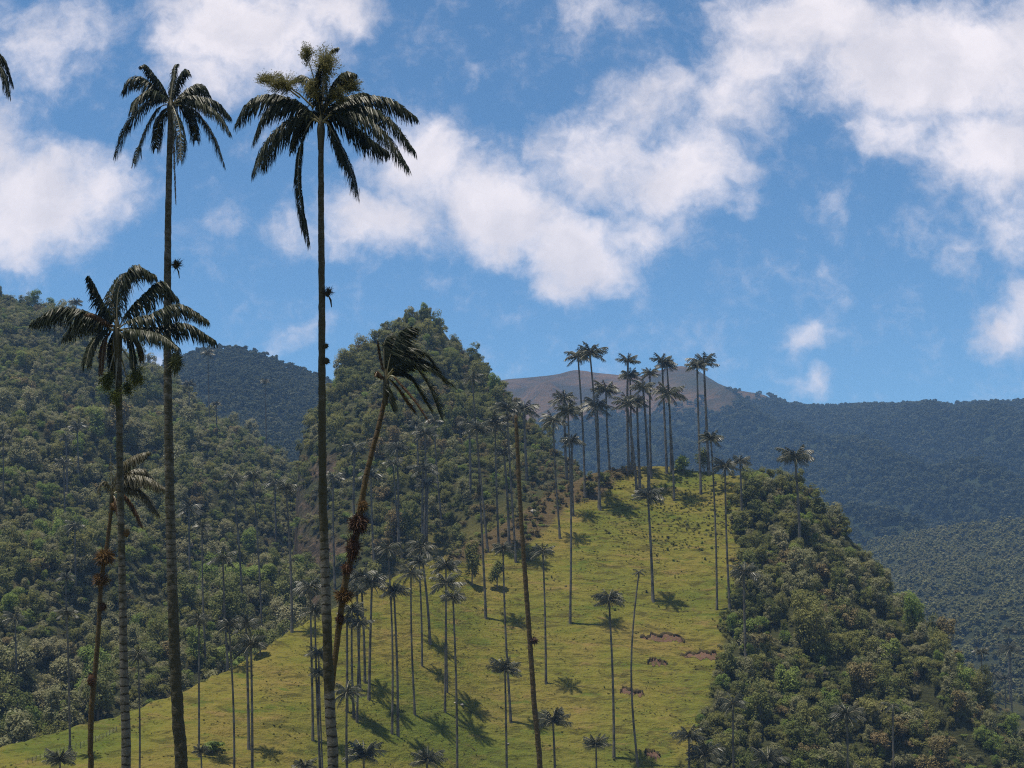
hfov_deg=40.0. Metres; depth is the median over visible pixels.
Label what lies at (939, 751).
thicket tree
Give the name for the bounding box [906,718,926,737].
thicket tree
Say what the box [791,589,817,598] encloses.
thicket tree
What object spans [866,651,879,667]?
thicket tree
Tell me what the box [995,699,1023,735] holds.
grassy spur
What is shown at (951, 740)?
thicket tree
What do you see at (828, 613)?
thicket tree
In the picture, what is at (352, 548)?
epiphyte clump
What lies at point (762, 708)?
thicket tree
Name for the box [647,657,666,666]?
soil scar
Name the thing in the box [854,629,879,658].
thicket tree
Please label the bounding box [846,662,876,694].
thicket tree
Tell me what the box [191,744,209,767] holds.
wax palm
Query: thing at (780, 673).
thicket tree
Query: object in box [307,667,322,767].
wax palm
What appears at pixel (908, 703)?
thicket tree
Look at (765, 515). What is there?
thicket tree
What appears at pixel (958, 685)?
thicket tree
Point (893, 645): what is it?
thicket tree
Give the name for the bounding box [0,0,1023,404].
sky
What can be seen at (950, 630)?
thicket tree
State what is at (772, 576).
thicket tree
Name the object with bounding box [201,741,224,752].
bush
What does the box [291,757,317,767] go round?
wax palm
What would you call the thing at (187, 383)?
wax palm
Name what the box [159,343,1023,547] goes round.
ridge forest
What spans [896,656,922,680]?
thicket tree
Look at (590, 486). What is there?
bush
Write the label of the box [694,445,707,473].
bush
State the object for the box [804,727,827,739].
thicket tree
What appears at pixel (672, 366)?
wax palm
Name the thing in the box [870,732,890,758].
thicket tree
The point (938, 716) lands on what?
thicket tree
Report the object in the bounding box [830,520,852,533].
thicket tree
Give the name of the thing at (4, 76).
wax palm
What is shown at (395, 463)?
wax palm
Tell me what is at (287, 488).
wax palm
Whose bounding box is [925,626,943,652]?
thicket tree
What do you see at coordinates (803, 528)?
thicket tree
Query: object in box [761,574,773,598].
thicket tree
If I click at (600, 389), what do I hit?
wax palm
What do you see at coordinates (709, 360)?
wax palm
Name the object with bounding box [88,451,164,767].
wax palm
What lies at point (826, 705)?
thicket tree
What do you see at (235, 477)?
wax palm
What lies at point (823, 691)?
thicket tree
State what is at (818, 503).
thicket tree
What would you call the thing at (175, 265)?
bromeliad
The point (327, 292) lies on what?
bromeliad
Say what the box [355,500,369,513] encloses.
epiphyte clump
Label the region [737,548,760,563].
thicket tree
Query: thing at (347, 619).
wax palm
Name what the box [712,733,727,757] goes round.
thicket tree
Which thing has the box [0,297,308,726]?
forest hill
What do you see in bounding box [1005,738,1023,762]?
thicket tree
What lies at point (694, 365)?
wax palm
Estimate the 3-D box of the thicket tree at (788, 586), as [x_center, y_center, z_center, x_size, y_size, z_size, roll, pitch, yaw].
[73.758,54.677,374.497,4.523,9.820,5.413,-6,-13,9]
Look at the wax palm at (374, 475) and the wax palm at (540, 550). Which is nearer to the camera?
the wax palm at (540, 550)
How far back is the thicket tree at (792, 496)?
425.85 m
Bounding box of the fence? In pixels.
[32,726,116,761]
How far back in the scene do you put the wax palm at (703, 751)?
298.56 m
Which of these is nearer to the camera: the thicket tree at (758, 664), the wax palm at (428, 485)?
the thicket tree at (758, 664)
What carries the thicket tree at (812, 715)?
on the grassy hill at (680, 686)
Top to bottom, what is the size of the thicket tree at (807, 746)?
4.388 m
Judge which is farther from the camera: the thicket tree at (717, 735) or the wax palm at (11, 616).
the wax palm at (11, 616)
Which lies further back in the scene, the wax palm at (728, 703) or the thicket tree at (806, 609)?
the thicket tree at (806, 609)
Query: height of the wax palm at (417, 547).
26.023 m
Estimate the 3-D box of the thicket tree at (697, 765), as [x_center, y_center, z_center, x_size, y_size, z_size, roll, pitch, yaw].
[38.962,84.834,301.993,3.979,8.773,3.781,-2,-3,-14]
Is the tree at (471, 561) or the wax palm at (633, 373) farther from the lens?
the wax palm at (633, 373)
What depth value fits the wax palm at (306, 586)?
277.49 m
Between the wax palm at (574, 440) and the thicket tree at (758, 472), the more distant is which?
the thicket tree at (758, 472)
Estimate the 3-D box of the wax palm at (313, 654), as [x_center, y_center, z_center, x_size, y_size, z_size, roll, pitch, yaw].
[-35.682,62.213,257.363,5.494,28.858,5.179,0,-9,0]
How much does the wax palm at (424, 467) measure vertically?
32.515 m
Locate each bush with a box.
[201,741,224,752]
[213,645,234,670]
[251,627,269,655]
[445,523,466,540]
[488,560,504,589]
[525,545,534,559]
[583,481,596,494]
[600,472,610,483]
[674,454,690,473]
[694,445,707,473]
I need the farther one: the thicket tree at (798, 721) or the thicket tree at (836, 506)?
the thicket tree at (836, 506)
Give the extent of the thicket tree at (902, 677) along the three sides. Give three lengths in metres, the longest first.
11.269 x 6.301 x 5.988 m
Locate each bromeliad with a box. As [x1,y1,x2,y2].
[91,570,111,589]
[94,543,116,567]
[170,258,182,277]
[323,286,334,306]
[333,586,359,605]
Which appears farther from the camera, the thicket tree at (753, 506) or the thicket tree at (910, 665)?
the thicket tree at (753, 506)
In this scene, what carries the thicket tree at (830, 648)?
on the grassy hill at (680, 686)
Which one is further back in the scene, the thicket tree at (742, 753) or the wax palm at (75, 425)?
the wax palm at (75, 425)
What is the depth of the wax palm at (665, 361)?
456.72 m
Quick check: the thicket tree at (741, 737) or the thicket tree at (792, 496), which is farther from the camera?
the thicket tree at (792, 496)
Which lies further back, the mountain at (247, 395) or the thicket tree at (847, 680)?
the mountain at (247, 395)
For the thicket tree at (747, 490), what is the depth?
426.90 m
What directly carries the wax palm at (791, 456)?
on the grassy hill at (680, 686)
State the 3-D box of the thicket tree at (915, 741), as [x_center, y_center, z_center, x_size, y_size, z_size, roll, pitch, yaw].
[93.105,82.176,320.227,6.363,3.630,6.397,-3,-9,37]
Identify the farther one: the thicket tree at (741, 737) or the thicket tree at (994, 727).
the thicket tree at (994, 727)
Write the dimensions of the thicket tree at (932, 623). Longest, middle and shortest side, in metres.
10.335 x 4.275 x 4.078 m
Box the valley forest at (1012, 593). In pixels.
[860,515,1023,703]
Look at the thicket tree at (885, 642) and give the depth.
374.94 m
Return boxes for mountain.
[182,358,313,458]
[502,366,1023,546]
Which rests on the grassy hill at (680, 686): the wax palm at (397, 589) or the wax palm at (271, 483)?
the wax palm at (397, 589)
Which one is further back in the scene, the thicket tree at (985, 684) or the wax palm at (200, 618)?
the thicket tree at (985, 684)
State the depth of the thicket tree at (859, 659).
344.17 m
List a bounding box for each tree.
[464,539,478,585]
[685,760,702,767]
[706,712,727,726]
[711,718,735,727]
[712,731,739,765]
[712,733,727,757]
[713,673,730,688]
[717,642,738,676]
[726,706,755,719]
[729,586,742,610]
[730,757,752,767]
[732,510,754,529]
[732,517,747,530]
[732,669,749,700]
[734,547,757,557]
[734,633,767,645]
[735,729,748,745]
[736,717,766,731]
[736,753,762,767]
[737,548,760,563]
[738,467,762,499]
[739,615,768,630]
[739,693,774,707]
[739,747,752,762]
[740,656,754,685]
[742,599,756,619]
[742,697,755,718]
[746,471,768,480]
[746,499,766,519]
[746,676,773,731]
[747,653,769,664]
[748,678,775,707]
[750,632,776,645]
[750,645,768,656]
[752,570,764,594]
[753,659,767,676]
[755,473,767,488]
[755,507,771,522]
[756,491,767,498]
[758,502,777,508]
[758,742,786,759]
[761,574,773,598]
[762,476,775,495]
[762,572,786,580]
[763,565,781,581]
[764,656,785,668]
[764,724,786,733]
[765,599,780,625]
[767,689,783,700]
[771,529,789,554]
[771,650,795,665]
[773,591,789,618]
[773,663,801,692]
[774,691,798,707]
[776,548,802,568]
[778,479,808,494]
[778,512,797,522]
[779,754,797,763]
[780,493,799,501]
[780,648,803,656]
[781,571,796,595]
[784,546,805,574]
[785,713,802,746]
[785,723,821,746]
[788,542,801,551]
[789,694,809,720]
[790,537,804,548]
[790,587,819,646]
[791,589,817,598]
[791,748,821,760]
[792,571,819,589]
[793,580,819,591]
[794,742,822,752]
[795,599,829,654]
[796,677,819,694]
[796,700,822,732]
[797,520,810,537]
[797,548,818,579]
[797,687,811,709]
[798,598,819,632]
[799,578,822,589]
[800,512,812,524]
[802,562,829,579]
[804,691,818,698]
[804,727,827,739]
[805,743,844,764]
[805,753,836,767]
[807,589,821,602]
[807,667,823,680]
[808,487,829,513]
[809,640,845,658]
[810,523,821,533]
[815,696,849,732]
[816,547,842,556]
[817,589,834,599]
[819,687,839,703]
[820,616,839,635]
[821,615,835,635]
[824,506,844,527]
[825,633,844,648]
[826,610,837,629]
[827,607,846,622]
[828,565,847,597]
[830,502,841,514]
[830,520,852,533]
[830,540,844,557]
[831,595,850,616]
[831,604,861,630]
[833,583,855,604]
[836,617,849,630]
[837,626,847,632]
[839,636,861,656]
[840,631,857,642]
[841,596,853,609]
[841,676,859,687]
[841,743,850,759]
[842,547,856,557]
[843,557,859,586]
[845,752,854,763]
[845,753,859,763]
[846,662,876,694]
[849,756,882,767]
[852,657,868,681]
[853,609,872,625]
[853,630,863,650]
[853,656,870,669]
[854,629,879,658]
[855,697,898,717]
[858,589,875,608]
[863,647,897,663]
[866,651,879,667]
[868,618,889,639]
[869,577,889,590]
[870,576,886,614]
[870,637,889,650]
[870,673,907,699]
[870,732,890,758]
[871,660,892,681]
[877,638,904,667]
[878,619,896,630]
[879,595,894,612]
[880,664,893,674]
[881,716,898,740]
[883,716,912,736]
[891,753,915,765]
[892,607,905,619]
[892,671,912,698]
[893,592,909,602]
[894,708,923,723]
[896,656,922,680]
[896,664,912,675]
[901,613,923,632]
[901,698,914,711]
[902,592,920,624]
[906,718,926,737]
[909,736,930,747]
[913,656,942,668]
[913,710,939,738]
[914,754,940,767]
[915,600,925,622]
[920,720,928,735]
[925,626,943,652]
[926,612,938,633]
[927,705,944,732]
[927,735,949,749]
[928,737,947,763]
[930,630,951,660]
[932,633,947,648]
[936,616,955,644]
[938,731,949,740]
[939,760,954,767]
[941,651,958,681]
[944,694,957,714]
[944,736,957,746]
[949,679,965,692]
[949,690,968,721]
[955,665,975,705]
[964,690,978,713]
[965,694,973,707]
[969,671,987,697]
[972,664,992,692]
[972,724,991,743]
[973,704,984,719]
[980,691,995,698]
[980,709,997,736]
[985,717,997,733]
[988,731,1005,756]
[997,710,1020,728]
[1001,734,1023,766]
[1004,714,1021,735]
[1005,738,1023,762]
[1018,727,1023,740]
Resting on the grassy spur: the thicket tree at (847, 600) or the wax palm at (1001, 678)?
the wax palm at (1001, 678)
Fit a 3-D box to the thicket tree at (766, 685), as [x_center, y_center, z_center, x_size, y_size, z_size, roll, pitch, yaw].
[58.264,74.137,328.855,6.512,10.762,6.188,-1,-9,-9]
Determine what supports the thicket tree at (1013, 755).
on the grassy hill at (680, 686)
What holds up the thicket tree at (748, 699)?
on the grassy hill at (680, 686)
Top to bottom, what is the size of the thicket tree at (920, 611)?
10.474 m
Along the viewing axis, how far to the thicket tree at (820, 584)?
377.29 m
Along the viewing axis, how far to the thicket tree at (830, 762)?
304.10 m
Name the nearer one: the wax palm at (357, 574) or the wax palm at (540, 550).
the wax palm at (357, 574)
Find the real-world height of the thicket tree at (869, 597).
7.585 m
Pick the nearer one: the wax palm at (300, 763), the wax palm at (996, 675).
the wax palm at (300, 763)
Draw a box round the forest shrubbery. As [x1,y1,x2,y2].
[0,286,1023,767]
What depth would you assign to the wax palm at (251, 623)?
266.39 m
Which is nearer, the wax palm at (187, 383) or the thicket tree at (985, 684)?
the thicket tree at (985, 684)
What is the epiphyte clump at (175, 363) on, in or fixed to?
attached to the wax palm at (155, 93)
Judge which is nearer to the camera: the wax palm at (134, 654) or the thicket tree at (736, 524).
the wax palm at (134, 654)
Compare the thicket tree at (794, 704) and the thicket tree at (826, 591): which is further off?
the thicket tree at (826, 591)
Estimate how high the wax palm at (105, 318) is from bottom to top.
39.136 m
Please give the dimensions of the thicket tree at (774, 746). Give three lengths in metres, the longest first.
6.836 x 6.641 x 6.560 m
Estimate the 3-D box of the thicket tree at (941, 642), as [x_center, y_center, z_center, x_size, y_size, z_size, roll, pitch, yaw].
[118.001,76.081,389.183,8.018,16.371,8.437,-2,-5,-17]
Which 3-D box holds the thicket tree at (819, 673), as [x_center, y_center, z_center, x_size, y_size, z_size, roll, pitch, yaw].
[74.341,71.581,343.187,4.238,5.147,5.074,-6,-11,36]
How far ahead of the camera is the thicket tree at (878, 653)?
369.38 m
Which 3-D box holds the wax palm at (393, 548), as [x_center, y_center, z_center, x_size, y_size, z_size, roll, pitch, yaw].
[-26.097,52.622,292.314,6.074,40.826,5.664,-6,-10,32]
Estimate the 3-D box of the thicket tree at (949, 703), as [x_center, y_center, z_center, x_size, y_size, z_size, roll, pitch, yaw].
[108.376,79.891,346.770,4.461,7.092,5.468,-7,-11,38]
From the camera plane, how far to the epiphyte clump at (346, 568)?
73.06 m
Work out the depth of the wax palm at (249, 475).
399.75 m
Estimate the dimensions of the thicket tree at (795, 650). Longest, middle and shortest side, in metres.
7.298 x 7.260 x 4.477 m
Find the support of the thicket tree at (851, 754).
on the grassy hill at (680, 686)
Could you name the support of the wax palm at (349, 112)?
on the ground
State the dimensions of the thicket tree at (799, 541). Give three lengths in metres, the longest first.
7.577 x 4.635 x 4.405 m
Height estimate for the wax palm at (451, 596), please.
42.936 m
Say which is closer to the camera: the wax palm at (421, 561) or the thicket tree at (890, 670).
the wax palm at (421, 561)
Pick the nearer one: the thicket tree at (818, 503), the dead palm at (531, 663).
the dead palm at (531, 663)
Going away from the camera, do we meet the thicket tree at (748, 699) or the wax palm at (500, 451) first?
the thicket tree at (748, 699)
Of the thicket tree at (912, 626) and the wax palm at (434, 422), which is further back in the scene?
the wax palm at (434, 422)
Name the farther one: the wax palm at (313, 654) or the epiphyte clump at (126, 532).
the wax palm at (313, 654)
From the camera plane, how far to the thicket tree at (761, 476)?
432.82 m
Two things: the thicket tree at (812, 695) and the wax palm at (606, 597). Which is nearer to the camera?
the wax palm at (606, 597)
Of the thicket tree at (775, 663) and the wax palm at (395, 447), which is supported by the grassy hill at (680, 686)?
the thicket tree at (775, 663)
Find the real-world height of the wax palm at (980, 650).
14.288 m
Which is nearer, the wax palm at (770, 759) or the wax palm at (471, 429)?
the wax palm at (770, 759)
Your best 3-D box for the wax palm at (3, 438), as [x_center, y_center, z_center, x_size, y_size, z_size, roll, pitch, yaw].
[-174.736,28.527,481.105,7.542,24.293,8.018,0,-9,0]
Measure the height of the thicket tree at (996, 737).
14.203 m
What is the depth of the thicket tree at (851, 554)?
415.41 m
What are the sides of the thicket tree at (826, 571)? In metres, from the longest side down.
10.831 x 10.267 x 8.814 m
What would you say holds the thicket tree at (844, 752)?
on the grassy hill at (680, 686)
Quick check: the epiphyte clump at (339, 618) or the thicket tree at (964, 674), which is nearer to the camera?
the epiphyte clump at (339, 618)
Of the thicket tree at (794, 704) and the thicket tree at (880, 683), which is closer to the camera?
the thicket tree at (794, 704)
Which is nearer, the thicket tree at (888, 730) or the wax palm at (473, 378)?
the thicket tree at (888, 730)
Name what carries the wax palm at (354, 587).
on the grassy hill at (680, 686)
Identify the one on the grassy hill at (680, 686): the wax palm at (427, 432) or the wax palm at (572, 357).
the wax palm at (572, 357)
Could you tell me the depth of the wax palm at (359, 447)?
471.39 m
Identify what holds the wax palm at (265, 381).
on the forest hill at (138, 592)
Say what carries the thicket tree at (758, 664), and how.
on the grassy hill at (680, 686)
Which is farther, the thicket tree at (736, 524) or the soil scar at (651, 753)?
the thicket tree at (736, 524)
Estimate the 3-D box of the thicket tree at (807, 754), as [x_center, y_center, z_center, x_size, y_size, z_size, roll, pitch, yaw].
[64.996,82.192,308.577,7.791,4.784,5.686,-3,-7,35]
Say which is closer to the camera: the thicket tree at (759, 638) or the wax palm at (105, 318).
the wax palm at (105, 318)
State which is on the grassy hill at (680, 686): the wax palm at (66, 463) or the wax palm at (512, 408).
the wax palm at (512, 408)
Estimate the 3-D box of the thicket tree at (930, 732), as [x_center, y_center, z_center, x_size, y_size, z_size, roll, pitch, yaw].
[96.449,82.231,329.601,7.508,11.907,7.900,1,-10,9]
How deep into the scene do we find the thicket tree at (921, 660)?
359.26 m
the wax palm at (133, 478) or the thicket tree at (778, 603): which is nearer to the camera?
the wax palm at (133, 478)
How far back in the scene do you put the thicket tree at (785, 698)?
331.30 m
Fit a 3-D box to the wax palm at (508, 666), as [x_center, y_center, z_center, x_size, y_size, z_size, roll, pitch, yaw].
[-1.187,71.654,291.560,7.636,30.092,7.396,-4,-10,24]
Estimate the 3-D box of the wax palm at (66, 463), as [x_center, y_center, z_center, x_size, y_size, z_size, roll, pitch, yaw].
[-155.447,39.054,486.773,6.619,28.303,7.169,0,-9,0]
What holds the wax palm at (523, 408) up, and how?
on the wooded peak
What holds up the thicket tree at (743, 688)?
on the grassy hill at (680, 686)
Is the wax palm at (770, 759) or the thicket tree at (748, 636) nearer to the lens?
the wax palm at (770, 759)
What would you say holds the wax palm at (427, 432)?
on the wooded peak
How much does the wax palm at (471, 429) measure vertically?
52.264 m
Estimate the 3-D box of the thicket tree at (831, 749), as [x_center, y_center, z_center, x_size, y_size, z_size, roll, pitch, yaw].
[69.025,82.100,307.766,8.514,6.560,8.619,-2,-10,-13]
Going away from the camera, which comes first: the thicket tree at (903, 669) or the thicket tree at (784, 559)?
the thicket tree at (903, 669)
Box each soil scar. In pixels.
[620,685,643,696]
[640,631,684,641]
[644,748,660,760]
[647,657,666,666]
[680,648,719,659]
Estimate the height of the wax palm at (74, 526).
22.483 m
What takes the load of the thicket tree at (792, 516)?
on the grassy hill at (680, 686)
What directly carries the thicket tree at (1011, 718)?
on the grassy hill at (680, 686)
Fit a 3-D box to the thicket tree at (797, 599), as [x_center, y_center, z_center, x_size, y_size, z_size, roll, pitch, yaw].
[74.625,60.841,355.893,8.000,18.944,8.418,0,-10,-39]
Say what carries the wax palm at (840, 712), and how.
on the grassy hill at (680, 686)
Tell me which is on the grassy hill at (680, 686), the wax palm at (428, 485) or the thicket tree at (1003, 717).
the thicket tree at (1003, 717)
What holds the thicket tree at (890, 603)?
on the grassy hill at (680, 686)
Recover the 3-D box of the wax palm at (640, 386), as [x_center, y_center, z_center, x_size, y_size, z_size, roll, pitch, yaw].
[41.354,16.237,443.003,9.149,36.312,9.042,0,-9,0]
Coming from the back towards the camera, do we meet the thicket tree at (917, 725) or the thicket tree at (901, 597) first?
the thicket tree at (901, 597)
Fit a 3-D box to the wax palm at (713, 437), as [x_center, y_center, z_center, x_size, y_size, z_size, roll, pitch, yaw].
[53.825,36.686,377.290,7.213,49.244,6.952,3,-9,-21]
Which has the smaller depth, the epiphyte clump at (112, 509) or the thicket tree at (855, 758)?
the epiphyte clump at (112, 509)
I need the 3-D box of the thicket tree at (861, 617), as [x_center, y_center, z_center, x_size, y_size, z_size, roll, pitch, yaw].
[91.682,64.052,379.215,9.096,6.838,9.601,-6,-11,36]
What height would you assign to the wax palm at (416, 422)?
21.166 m
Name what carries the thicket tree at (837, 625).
on the grassy hill at (680, 686)
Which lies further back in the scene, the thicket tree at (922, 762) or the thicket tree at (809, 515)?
the thicket tree at (809, 515)
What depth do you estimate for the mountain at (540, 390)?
2503.80 m
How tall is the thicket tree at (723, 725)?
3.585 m
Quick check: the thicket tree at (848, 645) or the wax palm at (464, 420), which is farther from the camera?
the wax palm at (464, 420)
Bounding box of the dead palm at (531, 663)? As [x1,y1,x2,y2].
[514,414,542,767]
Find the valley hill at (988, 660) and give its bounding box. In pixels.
[863,522,1023,704]
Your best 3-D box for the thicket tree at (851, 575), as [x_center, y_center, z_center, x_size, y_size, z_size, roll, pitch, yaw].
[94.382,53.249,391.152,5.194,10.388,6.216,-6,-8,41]
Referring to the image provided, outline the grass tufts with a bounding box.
[5,466,742,767]
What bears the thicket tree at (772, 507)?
on the grassy hill at (680, 686)
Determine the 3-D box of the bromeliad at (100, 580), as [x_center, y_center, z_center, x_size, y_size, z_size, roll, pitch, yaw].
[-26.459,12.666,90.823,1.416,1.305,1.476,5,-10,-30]
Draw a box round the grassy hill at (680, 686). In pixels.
[0,466,1023,767]
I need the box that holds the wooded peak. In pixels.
[292,319,582,616]
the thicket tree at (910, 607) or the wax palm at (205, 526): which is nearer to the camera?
the wax palm at (205, 526)
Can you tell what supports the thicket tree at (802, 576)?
on the grassy hill at (680, 686)
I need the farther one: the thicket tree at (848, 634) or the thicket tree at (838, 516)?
the thicket tree at (838, 516)
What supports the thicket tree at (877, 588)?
on the grassy hill at (680, 686)
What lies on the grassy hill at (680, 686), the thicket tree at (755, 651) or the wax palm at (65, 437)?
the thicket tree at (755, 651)
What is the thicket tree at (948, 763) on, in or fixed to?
on the grassy hill at (680, 686)
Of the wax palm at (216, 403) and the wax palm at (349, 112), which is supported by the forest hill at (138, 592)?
the wax palm at (216, 403)
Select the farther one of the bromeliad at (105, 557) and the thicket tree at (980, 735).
the thicket tree at (980, 735)
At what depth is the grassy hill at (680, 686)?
335.97 m
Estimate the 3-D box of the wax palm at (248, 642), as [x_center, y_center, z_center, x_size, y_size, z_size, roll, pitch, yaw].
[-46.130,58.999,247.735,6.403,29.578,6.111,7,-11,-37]
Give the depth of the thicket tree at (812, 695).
335.46 m
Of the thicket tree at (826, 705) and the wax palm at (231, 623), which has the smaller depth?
the wax palm at (231, 623)
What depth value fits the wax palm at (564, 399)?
451.23 m
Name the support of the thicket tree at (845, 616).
on the grassy hill at (680, 686)
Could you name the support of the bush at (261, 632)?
on the grassy hill at (680, 686)
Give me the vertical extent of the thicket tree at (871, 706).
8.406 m
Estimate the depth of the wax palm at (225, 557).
303.49 m
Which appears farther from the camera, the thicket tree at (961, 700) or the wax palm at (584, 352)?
the wax palm at (584, 352)
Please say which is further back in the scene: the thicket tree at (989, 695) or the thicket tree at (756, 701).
the thicket tree at (989, 695)
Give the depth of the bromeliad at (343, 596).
72.82 m
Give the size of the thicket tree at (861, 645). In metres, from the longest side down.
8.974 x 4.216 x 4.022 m
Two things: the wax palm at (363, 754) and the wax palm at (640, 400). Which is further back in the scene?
the wax palm at (640, 400)
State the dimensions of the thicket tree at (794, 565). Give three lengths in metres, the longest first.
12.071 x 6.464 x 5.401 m
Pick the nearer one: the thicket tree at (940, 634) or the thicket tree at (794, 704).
the thicket tree at (794, 704)
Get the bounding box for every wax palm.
[0,54,13,99]
[0,432,14,500]
[1,611,28,708]
[28,264,217,767]
[41,748,77,767]
[53,457,72,512]
[53,605,78,751]
[55,571,75,638]
[58,433,73,494]
[63,518,86,592]
[67,421,88,491]
[68,297,82,308]
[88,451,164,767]
[113,64,231,767]
[128,646,152,767]
[175,500,203,582]
[182,378,196,408]
[185,611,212,756]
[191,520,213,665]
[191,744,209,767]
[200,348,215,416]
[206,547,237,670]
[211,400,220,437]
[214,617,242,767]
[221,471,243,609]
[231,615,260,749]
[232,634,268,767]
[233,41,419,767]
[242,470,263,625]
[260,378,269,446]
[262,475,286,545]
[275,480,297,632]
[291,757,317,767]
[292,576,320,740]
[299,601,321,767]
[304,646,322,767]
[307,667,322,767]
[312,486,331,497]
[326,471,345,590]
[332,327,456,690]
[334,613,357,712]
[334,680,365,767]
[337,602,367,718]
[341,739,386,767]
[343,440,367,515]
[348,583,368,687]
[349,614,373,722]
[350,567,377,683]
[356,571,388,700]
[357,468,385,574]
[374,539,403,734]
[379,580,410,736]
[382,457,403,559]
[383,440,410,546]
[396,564,426,715]
[405,537,438,644]
[406,459,439,552]
[407,555,428,666]
[408,418,424,464]
[409,746,447,767]
[411,425,439,542]
[414,474,440,553]
[423,413,442,527]
[428,572,466,712]
[429,555,461,692]
[439,589,466,767]
[458,417,478,500]
[461,370,488,552]
[462,419,492,619]
[480,412,513,542]
[486,656,522,767]
[491,541,515,722]
[492,445,515,544]
[493,398,521,562]
[510,398,540,480]
[529,543,554,684]
[538,706,573,767]
[539,410,567,538]
[549,389,577,483]
[552,401,582,623]
[559,432,586,516]
[563,348,590,497]
[574,341,607,510]
[579,395,613,507]
[582,733,611,767]
[590,380,621,470]
[591,588,625,759]
[611,392,642,495]
[616,353,640,473]
[618,367,640,469]
[624,394,649,489]
[628,380,657,490]
[630,569,644,766]
[632,484,664,602]
[640,367,660,478]
[649,352,674,474]
[650,382,687,500]
[655,359,677,471]
[668,724,706,767]
[684,359,708,494]
[685,352,719,474]
[685,740,725,767]
[698,430,723,609]
[710,457,739,611]
[718,692,747,767]
[729,561,761,660]
[730,455,751,510]
[749,746,790,767]
[775,444,814,543]
[827,702,866,767]
[881,702,902,767]
[972,647,989,696]
[984,669,1002,692]
[996,640,1022,712]
[997,673,1013,709]
[1000,626,1016,701]
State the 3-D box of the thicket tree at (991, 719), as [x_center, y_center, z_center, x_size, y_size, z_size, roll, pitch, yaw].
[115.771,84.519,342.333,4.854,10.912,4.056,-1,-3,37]
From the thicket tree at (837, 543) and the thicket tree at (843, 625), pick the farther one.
the thicket tree at (837, 543)
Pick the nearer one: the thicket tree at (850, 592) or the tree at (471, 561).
the tree at (471, 561)
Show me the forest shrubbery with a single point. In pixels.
(146, 631)
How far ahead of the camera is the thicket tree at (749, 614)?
366.16 m
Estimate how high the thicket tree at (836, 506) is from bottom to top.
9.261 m
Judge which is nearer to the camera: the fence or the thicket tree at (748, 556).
the fence
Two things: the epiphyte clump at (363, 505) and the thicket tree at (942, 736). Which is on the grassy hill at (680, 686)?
the thicket tree at (942, 736)
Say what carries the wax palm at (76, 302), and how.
on the forest hill at (138, 592)
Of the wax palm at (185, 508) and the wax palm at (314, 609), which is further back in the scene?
the wax palm at (185, 508)
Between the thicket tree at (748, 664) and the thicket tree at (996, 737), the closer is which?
the thicket tree at (748, 664)
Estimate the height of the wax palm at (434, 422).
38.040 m
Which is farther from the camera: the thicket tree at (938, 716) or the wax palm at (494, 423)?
the wax palm at (494, 423)
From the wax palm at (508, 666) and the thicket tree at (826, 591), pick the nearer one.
the wax palm at (508, 666)
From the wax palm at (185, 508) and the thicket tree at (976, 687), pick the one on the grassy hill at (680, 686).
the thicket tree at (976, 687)
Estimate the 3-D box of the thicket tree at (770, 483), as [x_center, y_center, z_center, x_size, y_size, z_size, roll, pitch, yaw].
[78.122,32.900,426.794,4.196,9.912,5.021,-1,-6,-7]
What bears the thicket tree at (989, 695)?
on the grassy hill at (680, 686)
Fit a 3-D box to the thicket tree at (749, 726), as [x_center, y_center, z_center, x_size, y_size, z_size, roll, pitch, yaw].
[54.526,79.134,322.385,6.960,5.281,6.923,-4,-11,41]
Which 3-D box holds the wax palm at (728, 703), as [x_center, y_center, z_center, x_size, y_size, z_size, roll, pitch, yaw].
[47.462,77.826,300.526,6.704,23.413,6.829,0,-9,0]
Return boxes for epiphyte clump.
[86,673,95,687]
[99,602,106,612]
[106,500,116,513]
[123,529,129,537]
[167,352,185,376]
[323,357,330,364]
[332,612,345,624]
[339,561,354,576]
[343,512,370,538]
[344,532,362,565]
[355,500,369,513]
[475,483,481,495]
[527,636,540,646]
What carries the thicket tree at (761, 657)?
on the grassy hill at (680, 686)
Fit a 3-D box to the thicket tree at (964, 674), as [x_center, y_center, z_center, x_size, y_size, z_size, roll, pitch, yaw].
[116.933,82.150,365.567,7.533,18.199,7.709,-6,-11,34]
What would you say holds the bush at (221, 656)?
on the forest hill at (138, 592)
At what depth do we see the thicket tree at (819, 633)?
350.65 m
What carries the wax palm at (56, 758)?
on the grassy hill at (680, 686)
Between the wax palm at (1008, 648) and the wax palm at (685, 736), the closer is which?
the wax palm at (685, 736)
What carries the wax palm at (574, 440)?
on the grassy hill at (680, 686)
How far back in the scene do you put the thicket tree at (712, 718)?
323.30 m
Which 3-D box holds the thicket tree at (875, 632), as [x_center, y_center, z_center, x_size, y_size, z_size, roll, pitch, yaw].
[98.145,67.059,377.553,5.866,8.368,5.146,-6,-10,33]
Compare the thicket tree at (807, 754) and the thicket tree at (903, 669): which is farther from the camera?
the thicket tree at (903, 669)
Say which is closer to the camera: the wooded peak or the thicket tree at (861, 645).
the thicket tree at (861, 645)
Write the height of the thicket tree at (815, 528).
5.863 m
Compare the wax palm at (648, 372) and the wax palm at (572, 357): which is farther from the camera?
the wax palm at (648, 372)
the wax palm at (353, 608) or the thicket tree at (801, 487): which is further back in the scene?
the thicket tree at (801, 487)
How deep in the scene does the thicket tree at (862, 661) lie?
347.45 m
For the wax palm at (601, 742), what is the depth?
295.77 m
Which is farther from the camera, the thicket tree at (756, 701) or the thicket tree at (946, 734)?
the thicket tree at (946, 734)
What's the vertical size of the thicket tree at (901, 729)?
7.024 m

